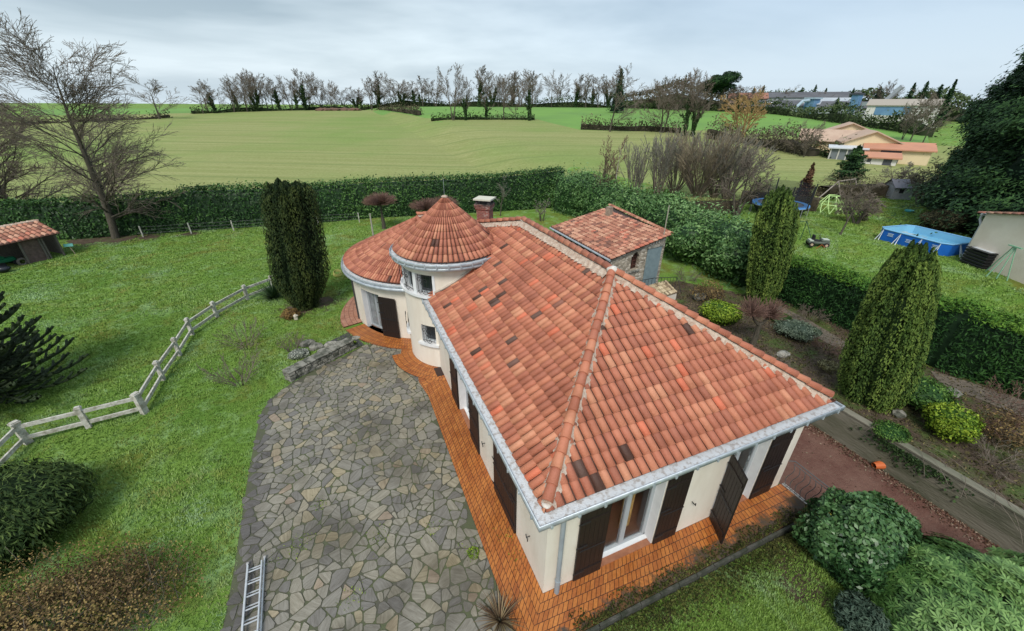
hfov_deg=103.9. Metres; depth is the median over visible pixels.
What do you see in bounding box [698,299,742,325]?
spurge
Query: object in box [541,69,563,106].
bare tree
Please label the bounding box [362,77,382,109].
bare tree
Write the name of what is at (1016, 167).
cypress
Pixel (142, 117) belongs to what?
field hedgerow
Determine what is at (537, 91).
bare tree
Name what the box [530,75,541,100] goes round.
bare tree
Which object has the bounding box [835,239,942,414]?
columnar yew
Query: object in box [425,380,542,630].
terrace paving
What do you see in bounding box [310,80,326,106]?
bare tree
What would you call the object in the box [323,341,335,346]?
rock
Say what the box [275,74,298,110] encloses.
bare tree
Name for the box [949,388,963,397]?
rock
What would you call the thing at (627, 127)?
field hedgerow
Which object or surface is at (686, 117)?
bare tree
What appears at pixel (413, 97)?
bare tree
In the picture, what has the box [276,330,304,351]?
bare shrub
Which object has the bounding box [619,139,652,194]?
hazel coppice
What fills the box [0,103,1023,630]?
ground
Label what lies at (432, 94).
bare tree
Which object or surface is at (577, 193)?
laurel bush
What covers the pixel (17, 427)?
garden fence
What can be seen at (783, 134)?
bare tree
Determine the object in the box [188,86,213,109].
bare tree
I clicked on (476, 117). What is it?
field hedgerow
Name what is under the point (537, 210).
fruit tree
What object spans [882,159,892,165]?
door
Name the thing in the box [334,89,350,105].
bare tree
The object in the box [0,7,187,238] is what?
lime tree
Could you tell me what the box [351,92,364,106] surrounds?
bare tree
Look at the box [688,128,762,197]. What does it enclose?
hazel coppice
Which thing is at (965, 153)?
cypress
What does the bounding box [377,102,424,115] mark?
field hedgerow
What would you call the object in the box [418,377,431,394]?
terrace paving
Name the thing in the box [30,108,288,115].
meadow
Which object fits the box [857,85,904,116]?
conveyor
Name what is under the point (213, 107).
bare tree
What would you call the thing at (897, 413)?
rock
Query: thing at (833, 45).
sky
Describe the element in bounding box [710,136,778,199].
hazel coppice
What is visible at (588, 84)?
bare tree
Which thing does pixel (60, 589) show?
dry shrub
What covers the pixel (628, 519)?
window frame
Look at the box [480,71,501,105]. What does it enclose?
bare tree
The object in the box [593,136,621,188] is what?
red alder
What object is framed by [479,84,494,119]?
bare tree
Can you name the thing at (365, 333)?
terrace paving
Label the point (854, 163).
conifer
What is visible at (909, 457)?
ivy
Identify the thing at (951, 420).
yellow shrub
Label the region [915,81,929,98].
conifer
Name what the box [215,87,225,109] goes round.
bare tree
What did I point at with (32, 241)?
wood shed
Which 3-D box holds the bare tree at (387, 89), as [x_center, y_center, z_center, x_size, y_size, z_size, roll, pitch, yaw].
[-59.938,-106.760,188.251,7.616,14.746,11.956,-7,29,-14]
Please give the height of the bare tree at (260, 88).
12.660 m
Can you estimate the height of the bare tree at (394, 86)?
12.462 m
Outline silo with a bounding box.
[847,93,865,111]
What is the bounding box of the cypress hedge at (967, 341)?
[775,252,1023,397]
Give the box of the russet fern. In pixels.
[279,308,300,320]
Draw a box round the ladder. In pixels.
[241,555,266,630]
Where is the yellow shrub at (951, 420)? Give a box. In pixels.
[921,401,985,444]
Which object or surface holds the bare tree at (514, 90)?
on the ground at (844, 473)
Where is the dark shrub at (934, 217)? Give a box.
[917,208,970,233]
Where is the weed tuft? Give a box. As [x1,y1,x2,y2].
[467,546,478,559]
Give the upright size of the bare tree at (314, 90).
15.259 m
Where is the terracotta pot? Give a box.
[872,461,885,468]
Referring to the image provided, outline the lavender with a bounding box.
[770,318,822,341]
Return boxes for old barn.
[725,93,768,108]
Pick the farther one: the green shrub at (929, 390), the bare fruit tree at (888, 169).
the bare fruit tree at (888, 169)
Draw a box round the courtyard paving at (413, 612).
[220,344,512,630]
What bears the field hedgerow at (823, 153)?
on the wheat field
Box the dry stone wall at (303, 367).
[282,338,357,381]
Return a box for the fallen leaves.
[786,423,1012,556]
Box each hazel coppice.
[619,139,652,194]
[640,130,699,194]
[653,130,719,193]
[666,121,769,197]
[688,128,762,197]
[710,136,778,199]
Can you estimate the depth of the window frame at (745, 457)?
10.25 m
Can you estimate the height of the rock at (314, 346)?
0.288 m
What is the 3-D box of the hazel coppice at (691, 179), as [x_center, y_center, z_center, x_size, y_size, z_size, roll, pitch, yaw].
[16.846,-13.535,35.180,8.110,6.438,8.433,-11,30,-20]
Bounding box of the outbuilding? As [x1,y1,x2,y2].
[549,204,672,285]
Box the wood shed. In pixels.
[0,219,65,263]
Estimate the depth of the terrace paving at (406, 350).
17.18 m
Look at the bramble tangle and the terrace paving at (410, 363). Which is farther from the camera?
the terrace paving at (410, 363)
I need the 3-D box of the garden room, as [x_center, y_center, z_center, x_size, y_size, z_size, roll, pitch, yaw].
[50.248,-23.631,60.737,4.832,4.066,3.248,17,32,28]
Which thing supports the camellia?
on the ground at (844, 473)
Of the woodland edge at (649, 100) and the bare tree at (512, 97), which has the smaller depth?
the bare tree at (512, 97)
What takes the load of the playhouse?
on the ground at (844, 473)
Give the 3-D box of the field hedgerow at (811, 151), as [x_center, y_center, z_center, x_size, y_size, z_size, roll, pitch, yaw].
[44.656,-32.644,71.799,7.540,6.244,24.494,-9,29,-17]
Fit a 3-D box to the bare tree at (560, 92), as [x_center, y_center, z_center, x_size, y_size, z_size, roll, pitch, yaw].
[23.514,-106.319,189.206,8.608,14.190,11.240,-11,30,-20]
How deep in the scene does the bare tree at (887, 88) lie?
127.19 m
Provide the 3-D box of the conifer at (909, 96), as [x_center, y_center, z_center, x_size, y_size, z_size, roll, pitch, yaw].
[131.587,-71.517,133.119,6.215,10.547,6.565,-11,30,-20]
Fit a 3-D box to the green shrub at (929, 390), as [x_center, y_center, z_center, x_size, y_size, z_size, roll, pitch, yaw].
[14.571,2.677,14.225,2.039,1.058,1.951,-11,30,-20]
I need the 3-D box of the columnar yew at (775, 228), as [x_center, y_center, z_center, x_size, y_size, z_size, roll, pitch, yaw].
[13.290,-3.510,20.564,2.210,6.194,2.109,-11,30,-20]
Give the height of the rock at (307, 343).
0.338 m
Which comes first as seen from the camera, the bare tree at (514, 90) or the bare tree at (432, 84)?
the bare tree at (514, 90)
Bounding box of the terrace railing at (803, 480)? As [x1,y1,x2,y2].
[783,460,829,503]
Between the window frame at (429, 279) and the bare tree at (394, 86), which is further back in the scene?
the bare tree at (394, 86)
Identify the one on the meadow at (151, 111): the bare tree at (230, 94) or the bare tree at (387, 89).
the bare tree at (230, 94)
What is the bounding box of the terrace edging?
[782,483,806,503]
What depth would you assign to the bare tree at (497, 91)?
188.70 m
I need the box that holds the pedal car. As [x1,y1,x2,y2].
[806,234,829,247]
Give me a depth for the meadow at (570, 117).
129.27 m
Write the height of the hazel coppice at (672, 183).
5.891 m
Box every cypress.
[881,65,1023,236]
[896,68,1016,208]
[897,45,1023,224]
[909,53,1023,211]
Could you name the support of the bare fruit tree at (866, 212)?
on the ground at (844, 473)
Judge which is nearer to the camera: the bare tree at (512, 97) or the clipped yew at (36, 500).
the clipped yew at (36, 500)
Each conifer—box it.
[606,68,631,112]
[795,162,815,196]
[828,144,871,182]
[830,97,840,112]
[870,88,884,98]
[905,82,916,98]
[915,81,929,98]
[931,84,943,98]
[932,79,957,127]
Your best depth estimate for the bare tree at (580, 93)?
191.03 m
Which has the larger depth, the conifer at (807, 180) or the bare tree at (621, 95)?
the bare tree at (621, 95)
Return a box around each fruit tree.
[495,174,509,215]
[534,198,548,220]
[710,143,780,215]
[831,178,885,234]
[834,190,885,223]
[881,161,919,178]
[895,156,946,203]
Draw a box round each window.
[630,252,636,268]
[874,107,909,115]
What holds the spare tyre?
on the ground at (844, 473)
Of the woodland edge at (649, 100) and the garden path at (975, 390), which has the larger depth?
the woodland edge at (649, 100)
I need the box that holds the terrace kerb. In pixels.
[586,522,795,630]
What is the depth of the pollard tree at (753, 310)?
17.00 m
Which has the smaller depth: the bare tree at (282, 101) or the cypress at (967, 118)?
the cypress at (967, 118)
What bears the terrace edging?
on the driveway side wall
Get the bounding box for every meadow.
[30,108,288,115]
[373,107,928,142]
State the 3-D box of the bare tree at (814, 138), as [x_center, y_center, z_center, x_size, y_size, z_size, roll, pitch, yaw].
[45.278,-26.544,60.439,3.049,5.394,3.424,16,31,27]
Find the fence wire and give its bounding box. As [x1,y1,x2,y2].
[147,214,357,232]
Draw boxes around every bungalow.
[798,128,860,152]
[826,122,867,129]
[836,129,905,145]
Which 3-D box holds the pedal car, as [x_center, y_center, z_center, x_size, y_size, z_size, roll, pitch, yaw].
[19.232,-4.712,25.123,1.150,0.724,0.660,8,29,14]
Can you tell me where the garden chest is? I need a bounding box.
[959,246,998,268]
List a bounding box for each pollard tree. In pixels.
[361,191,396,228]
[409,196,459,210]
[735,295,789,345]
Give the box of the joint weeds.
[251,495,519,608]
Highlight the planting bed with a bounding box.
[331,332,363,350]
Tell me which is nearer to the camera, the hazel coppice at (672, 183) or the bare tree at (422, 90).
the hazel coppice at (672, 183)
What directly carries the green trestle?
on the ground at (844, 473)
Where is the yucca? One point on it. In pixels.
(271, 292)
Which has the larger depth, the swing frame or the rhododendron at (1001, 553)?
the swing frame
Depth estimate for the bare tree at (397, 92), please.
190.83 m
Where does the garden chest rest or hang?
on the ground at (844, 473)
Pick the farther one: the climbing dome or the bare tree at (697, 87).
the bare tree at (697, 87)
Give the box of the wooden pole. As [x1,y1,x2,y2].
[369,214,373,235]
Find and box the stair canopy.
[647,280,677,299]
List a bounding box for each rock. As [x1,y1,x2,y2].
[299,339,315,347]
[308,342,322,350]
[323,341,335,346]
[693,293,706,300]
[777,350,789,357]
[891,409,906,417]
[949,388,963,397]
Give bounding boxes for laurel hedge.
[0,188,193,239]
[176,164,565,230]
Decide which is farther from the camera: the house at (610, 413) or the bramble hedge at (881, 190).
the bramble hedge at (881, 190)
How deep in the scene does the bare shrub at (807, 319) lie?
19.71 m
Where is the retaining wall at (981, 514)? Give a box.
[811,407,1023,559]
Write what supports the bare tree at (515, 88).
on the meadow at (570, 117)
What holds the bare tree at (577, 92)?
on the meadow at (570, 117)
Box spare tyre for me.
[16,258,27,264]
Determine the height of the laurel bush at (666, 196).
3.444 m
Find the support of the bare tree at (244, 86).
on the meadow at (151, 111)
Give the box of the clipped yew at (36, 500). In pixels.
[0,456,100,577]
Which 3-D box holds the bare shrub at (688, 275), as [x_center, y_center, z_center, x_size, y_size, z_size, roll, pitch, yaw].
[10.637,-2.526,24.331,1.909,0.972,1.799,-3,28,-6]
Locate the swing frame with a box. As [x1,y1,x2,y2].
[819,178,856,197]
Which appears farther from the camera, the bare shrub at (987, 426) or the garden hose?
the garden hose
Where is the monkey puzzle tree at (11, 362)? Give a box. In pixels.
[0,291,88,403]
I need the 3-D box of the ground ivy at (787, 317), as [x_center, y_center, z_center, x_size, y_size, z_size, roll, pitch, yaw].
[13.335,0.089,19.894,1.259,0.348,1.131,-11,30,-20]
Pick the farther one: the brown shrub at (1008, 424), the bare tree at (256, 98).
the bare tree at (256, 98)
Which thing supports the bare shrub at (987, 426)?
on the ground at (844, 473)
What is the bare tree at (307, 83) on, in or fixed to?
on the ground at (844, 473)
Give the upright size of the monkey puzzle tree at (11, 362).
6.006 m
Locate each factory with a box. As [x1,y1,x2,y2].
[744,91,861,99]
[746,100,808,112]
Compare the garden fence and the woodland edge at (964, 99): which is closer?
the garden fence
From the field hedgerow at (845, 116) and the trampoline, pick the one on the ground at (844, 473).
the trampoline
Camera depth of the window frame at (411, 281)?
15.32 m
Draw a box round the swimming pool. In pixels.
[875,225,971,256]
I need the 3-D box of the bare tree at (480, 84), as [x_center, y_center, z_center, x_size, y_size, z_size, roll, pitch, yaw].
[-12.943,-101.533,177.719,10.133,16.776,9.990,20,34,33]
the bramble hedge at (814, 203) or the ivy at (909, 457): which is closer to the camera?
the ivy at (909, 457)
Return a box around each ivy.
[770,313,792,320]
[850,425,974,502]
[870,419,912,442]
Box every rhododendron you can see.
[854,531,1023,630]
[982,545,1023,585]
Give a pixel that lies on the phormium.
(496, 613)
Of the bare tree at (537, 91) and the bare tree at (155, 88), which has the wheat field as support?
the bare tree at (155, 88)
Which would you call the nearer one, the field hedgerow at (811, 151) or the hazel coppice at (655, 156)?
the hazel coppice at (655, 156)
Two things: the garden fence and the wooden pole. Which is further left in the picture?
the garden fence
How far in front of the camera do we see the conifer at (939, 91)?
124.42 m
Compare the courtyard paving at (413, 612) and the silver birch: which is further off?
the silver birch
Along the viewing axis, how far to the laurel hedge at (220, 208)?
36.54 m
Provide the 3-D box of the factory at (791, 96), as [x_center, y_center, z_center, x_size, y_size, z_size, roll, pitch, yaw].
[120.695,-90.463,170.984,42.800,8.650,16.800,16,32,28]
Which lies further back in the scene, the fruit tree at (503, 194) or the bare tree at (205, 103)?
the bare tree at (205, 103)
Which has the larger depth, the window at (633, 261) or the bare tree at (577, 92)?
the bare tree at (577, 92)
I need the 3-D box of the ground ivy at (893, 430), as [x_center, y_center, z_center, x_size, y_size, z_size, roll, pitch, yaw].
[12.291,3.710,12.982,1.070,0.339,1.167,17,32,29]
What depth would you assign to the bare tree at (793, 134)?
63.28 m
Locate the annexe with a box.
[862,151,902,165]
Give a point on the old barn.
(764, 96)
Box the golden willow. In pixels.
[719,86,770,136]
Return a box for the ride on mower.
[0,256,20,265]
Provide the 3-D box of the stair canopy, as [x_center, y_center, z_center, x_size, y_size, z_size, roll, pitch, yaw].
[7.674,-0.389,21.142,1.892,2.507,1.204,-16,32,-28]
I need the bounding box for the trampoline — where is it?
[749,178,818,216]
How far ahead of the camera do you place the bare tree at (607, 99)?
179.08 m
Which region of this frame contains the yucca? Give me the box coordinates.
[249,278,284,299]
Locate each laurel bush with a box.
[569,180,602,215]
[593,187,633,210]
[636,192,698,218]
[665,210,717,264]
[701,234,753,278]
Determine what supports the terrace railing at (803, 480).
on the terrace paving at (593, 590)
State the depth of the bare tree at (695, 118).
81.38 m
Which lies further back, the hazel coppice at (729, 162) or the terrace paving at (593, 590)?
the hazel coppice at (729, 162)
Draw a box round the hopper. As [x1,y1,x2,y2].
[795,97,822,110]
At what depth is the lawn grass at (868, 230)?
25.31 m
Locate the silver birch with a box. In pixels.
[611,135,628,186]
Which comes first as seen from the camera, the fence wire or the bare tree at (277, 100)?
the fence wire
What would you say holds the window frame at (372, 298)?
in the house at (610, 413)
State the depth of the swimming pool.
24.22 m
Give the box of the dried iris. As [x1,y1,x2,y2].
[816,358,840,371]
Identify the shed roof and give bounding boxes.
[809,98,850,113]
[818,101,867,117]
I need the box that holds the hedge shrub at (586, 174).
[573,168,601,183]
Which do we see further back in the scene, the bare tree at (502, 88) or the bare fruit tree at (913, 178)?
the bare tree at (502, 88)
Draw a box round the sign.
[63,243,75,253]
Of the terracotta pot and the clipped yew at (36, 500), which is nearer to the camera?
the clipped yew at (36, 500)
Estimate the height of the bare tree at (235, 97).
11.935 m
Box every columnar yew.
[259,177,330,311]
[745,184,799,304]
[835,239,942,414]
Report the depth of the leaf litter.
14.62 m
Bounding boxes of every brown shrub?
[690,280,725,301]
[972,406,1023,451]
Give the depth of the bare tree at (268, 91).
168.35 m
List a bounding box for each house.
[341,182,845,594]
[960,211,1023,283]
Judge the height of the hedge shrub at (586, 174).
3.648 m
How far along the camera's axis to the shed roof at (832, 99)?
142.77 m
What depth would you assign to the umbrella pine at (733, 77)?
151.07 m
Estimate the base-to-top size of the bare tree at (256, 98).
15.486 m
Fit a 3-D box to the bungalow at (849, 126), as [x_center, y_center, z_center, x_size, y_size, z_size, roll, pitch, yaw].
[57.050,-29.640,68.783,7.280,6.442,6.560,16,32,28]
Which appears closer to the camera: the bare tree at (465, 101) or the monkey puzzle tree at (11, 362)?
the monkey puzzle tree at (11, 362)
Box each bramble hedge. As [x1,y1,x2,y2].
[673,183,741,213]
[739,177,822,210]
[814,168,933,199]
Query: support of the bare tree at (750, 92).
on the meadow at (570, 117)
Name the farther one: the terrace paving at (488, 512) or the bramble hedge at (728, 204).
the bramble hedge at (728, 204)
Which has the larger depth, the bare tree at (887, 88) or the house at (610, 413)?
the bare tree at (887, 88)
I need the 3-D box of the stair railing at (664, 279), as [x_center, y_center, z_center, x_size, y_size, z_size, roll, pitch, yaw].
[7.234,-1.168,20.887,2.936,1.517,0.667,-2,28,-4]
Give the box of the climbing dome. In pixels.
[817,194,843,214]
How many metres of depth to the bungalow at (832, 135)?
65.15 m
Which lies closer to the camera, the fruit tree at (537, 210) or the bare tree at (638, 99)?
the fruit tree at (537, 210)
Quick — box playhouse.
[885,179,916,199]
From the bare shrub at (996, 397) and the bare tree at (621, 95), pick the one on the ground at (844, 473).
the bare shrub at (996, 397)
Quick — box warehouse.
[863,99,950,127]
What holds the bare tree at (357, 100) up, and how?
on the ground at (844, 473)
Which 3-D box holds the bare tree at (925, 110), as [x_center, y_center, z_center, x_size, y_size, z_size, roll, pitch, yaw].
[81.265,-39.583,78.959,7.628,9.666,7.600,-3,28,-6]
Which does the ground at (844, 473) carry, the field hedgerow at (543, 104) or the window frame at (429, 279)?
the field hedgerow at (543, 104)
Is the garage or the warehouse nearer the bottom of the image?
the garage
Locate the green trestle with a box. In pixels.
[985,244,1022,280]
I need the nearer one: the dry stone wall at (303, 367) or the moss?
the moss
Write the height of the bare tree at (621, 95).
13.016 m
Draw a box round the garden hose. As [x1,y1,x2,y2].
[333,269,341,276]
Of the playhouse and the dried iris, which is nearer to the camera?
the dried iris
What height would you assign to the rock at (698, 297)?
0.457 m
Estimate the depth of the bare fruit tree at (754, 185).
30.04 m
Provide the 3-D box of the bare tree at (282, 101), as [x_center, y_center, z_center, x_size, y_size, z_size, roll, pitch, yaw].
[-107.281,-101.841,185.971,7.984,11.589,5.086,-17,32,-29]
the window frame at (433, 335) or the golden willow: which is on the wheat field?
the golden willow
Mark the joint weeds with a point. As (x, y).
(386, 548)
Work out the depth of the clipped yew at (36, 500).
9.39 m
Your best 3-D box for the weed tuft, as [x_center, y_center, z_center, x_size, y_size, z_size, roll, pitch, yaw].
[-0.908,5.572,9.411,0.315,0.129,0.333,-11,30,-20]
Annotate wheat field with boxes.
[0,110,962,201]
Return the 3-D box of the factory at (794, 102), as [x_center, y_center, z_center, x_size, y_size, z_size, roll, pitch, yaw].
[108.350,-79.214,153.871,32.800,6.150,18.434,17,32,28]
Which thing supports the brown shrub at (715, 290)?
on the ground at (844, 473)
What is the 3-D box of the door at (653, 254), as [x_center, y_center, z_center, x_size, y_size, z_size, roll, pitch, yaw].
[7.581,-2.380,21.880,1.083,2.746,0.040,-16,32,-28]
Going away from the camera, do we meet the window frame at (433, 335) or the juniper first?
the juniper
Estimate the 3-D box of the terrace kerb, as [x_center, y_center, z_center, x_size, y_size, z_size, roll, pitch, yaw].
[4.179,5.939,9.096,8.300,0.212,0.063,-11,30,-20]
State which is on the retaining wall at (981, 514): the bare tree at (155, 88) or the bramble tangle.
the bramble tangle
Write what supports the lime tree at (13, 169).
on the ground at (844, 473)
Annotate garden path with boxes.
[776,306,844,348]
[931,371,1023,416]
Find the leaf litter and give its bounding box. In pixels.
[670,280,1023,508]
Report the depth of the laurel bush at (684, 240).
25.51 m
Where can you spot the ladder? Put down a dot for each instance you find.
(260, 602)
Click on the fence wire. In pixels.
(233, 224)
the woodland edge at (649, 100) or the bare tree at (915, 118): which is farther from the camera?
the woodland edge at (649, 100)
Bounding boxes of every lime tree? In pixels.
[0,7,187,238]
[0,97,79,203]
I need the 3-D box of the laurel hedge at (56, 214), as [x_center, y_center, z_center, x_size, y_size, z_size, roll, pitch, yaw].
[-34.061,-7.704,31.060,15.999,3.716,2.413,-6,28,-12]
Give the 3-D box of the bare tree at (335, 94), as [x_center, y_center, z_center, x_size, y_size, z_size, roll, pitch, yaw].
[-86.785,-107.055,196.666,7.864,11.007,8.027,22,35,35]
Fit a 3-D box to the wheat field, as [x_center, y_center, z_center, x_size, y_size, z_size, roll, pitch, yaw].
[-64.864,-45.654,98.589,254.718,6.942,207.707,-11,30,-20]
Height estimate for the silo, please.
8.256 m
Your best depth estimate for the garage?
56.29 m
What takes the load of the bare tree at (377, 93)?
on the ground at (844, 473)
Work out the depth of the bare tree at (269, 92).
180.26 m
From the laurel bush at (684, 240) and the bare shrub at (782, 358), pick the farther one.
the laurel bush at (684, 240)
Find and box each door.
[642,246,661,285]
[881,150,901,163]
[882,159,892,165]
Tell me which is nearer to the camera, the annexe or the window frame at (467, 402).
the window frame at (467, 402)
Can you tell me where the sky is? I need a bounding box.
[0,0,1023,108]
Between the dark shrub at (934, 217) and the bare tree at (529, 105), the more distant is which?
the bare tree at (529, 105)
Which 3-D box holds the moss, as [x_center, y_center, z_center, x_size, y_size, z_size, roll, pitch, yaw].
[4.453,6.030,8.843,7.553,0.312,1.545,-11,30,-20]
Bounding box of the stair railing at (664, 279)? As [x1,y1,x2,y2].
[639,277,680,291]
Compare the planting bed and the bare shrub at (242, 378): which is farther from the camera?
the planting bed
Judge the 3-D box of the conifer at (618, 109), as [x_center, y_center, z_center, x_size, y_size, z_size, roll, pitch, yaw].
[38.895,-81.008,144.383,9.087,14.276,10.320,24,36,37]
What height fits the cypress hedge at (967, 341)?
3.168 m
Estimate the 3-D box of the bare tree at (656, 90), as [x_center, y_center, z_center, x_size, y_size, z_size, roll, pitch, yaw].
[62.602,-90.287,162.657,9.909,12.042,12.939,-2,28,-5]
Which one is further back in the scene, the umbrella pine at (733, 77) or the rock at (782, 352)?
the umbrella pine at (733, 77)
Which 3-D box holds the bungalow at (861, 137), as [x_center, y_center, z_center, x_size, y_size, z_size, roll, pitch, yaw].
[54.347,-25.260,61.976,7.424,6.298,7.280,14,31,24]
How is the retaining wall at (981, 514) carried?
on the ground at (844, 473)
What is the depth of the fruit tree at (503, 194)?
37.55 m
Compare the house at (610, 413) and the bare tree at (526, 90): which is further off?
the bare tree at (526, 90)
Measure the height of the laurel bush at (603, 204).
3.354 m
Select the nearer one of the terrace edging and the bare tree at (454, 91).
the terrace edging
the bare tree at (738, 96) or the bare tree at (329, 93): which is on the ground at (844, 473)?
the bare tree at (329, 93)
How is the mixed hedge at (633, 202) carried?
on the ground at (844, 473)
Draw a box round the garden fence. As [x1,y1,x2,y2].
[0,276,271,464]
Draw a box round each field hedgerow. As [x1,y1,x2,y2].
[1,115,38,125]
[36,110,172,123]
[189,100,359,113]
[359,90,635,109]
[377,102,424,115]
[430,107,534,120]
[580,112,683,132]
[624,94,945,136]
[703,113,828,155]
[809,129,857,157]
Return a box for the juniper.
[832,588,892,630]
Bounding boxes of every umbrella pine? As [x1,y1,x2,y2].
[699,74,729,110]
[713,71,742,110]
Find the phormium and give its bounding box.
[471,584,526,630]
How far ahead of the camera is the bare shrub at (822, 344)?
17.42 m
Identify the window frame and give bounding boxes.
[366,291,381,328]
[409,271,412,285]
[419,274,432,292]
[425,325,435,340]
[466,392,468,410]
[603,487,655,551]
[715,444,758,499]
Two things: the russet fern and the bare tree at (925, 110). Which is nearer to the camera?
the russet fern
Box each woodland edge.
[623,77,727,107]
[765,84,984,121]
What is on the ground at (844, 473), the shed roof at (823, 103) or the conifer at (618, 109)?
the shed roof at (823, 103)
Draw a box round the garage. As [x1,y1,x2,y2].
[863,142,937,165]
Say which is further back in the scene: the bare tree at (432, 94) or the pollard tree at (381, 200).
the bare tree at (432, 94)
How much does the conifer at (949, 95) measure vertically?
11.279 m
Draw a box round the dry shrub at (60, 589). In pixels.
[0,531,210,630]
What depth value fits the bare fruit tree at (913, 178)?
34.12 m
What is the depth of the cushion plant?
16.59 m
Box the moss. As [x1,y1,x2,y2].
[569,507,817,630]
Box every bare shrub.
[196,343,261,386]
[214,316,264,351]
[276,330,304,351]
[673,265,704,281]
[765,348,796,369]
[795,304,830,323]
[812,336,841,354]
[959,404,1023,439]
[969,434,1023,482]
[977,374,1023,422]
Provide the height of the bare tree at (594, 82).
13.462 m
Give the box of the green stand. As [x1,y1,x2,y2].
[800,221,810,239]
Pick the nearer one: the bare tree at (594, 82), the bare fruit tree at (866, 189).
the bare fruit tree at (866, 189)
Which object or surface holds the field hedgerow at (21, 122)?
on the wheat field
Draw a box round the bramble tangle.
[866,424,1023,543]
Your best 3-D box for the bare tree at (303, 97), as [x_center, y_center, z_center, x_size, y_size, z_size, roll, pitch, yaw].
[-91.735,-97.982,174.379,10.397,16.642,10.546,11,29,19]
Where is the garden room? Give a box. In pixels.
[827,144,869,159]
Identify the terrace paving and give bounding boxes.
[340,296,361,327]
[346,324,411,348]
[392,351,446,380]
[399,349,412,367]
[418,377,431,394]
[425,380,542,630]
[533,483,805,630]
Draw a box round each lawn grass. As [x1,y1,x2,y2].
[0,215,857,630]
[617,538,868,630]
[646,186,1023,319]
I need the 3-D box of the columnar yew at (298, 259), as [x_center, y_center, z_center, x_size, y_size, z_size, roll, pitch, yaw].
[-10.526,-3.324,19.505,2.957,6.591,2.990,-11,30,-20]
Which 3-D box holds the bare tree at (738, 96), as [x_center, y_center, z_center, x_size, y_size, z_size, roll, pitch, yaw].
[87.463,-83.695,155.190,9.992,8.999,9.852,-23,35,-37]
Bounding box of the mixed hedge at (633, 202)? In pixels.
[549,160,793,287]
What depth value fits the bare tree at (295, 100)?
187.60 m
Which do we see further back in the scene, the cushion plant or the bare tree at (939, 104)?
the bare tree at (939, 104)
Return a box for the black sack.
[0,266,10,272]
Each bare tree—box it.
[116,68,191,118]
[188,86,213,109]
[190,81,217,112]
[193,78,213,113]
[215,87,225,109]
[219,76,242,111]
[219,80,238,106]
[226,67,259,111]
[235,71,260,104]
[236,72,262,110]
[249,81,265,105]
[250,73,272,107]
[259,79,274,107]
[263,78,284,108]
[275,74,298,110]
[280,82,287,106]
[287,68,315,109]
[287,80,300,106]
[298,72,317,106]
[304,73,322,108]
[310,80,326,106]
[318,79,342,107]
[327,86,344,104]
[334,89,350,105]
[343,86,363,107]
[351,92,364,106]
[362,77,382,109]
[368,71,387,106]
[378,72,391,104]
[385,79,405,101]
[390,80,413,105]
[405,80,418,105]
[414,75,432,105]
[420,78,433,100]
[422,80,443,105]
[437,63,466,119]
[456,75,473,119]
[473,65,491,106]
[476,67,494,102]
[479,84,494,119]
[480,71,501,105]
[492,80,506,102]
[496,71,520,105]
[496,74,516,119]
[505,81,524,117]
[507,74,524,106]
[510,70,531,106]
[517,69,538,120]
[518,76,535,102]
[523,71,543,100]
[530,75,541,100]
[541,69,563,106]
[552,74,570,99]
[571,74,588,106]
[575,73,592,107]
[575,81,586,101]
[584,77,600,102]
[590,74,610,107]
[600,75,617,107]
[602,62,648,131]
[631,81,659,109]
[639,70,708,132]
[653,75,680,109]
[675,67,704,135]
[679,78,713,99]
[686,72,714,136]
[716,84,742,111]
[725,86,752,107]
[741,85,765,103]
[761,119,792,151]
[783,120,806,154]
[801,122,825,156]
[864,78,905,98]
[900,94,934,139]
[903,87,951,140]
[920,90,961,142]
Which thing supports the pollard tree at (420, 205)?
on the ground at (844, 473)
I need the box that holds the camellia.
[790,485,923,595]
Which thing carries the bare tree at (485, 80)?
on the ground at (844, 473)
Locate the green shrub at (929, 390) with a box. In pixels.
[903,373,962,411]
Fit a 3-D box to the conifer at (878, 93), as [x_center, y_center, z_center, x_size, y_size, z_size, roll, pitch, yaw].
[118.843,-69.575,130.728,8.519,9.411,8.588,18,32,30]
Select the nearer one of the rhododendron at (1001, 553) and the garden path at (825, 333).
the rhododendron at (1001, 553)
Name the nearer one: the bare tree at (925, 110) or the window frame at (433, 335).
the window frame at (433, 335)
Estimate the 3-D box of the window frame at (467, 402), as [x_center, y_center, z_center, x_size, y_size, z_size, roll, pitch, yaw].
[-1.283,2.461,12.860,0.070,2.245,1.357,-11,30,-20]
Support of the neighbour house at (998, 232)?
on the ground at (844, 473)
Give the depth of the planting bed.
18.04 m
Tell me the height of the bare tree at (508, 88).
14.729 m
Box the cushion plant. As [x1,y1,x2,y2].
[287,348,308,359]

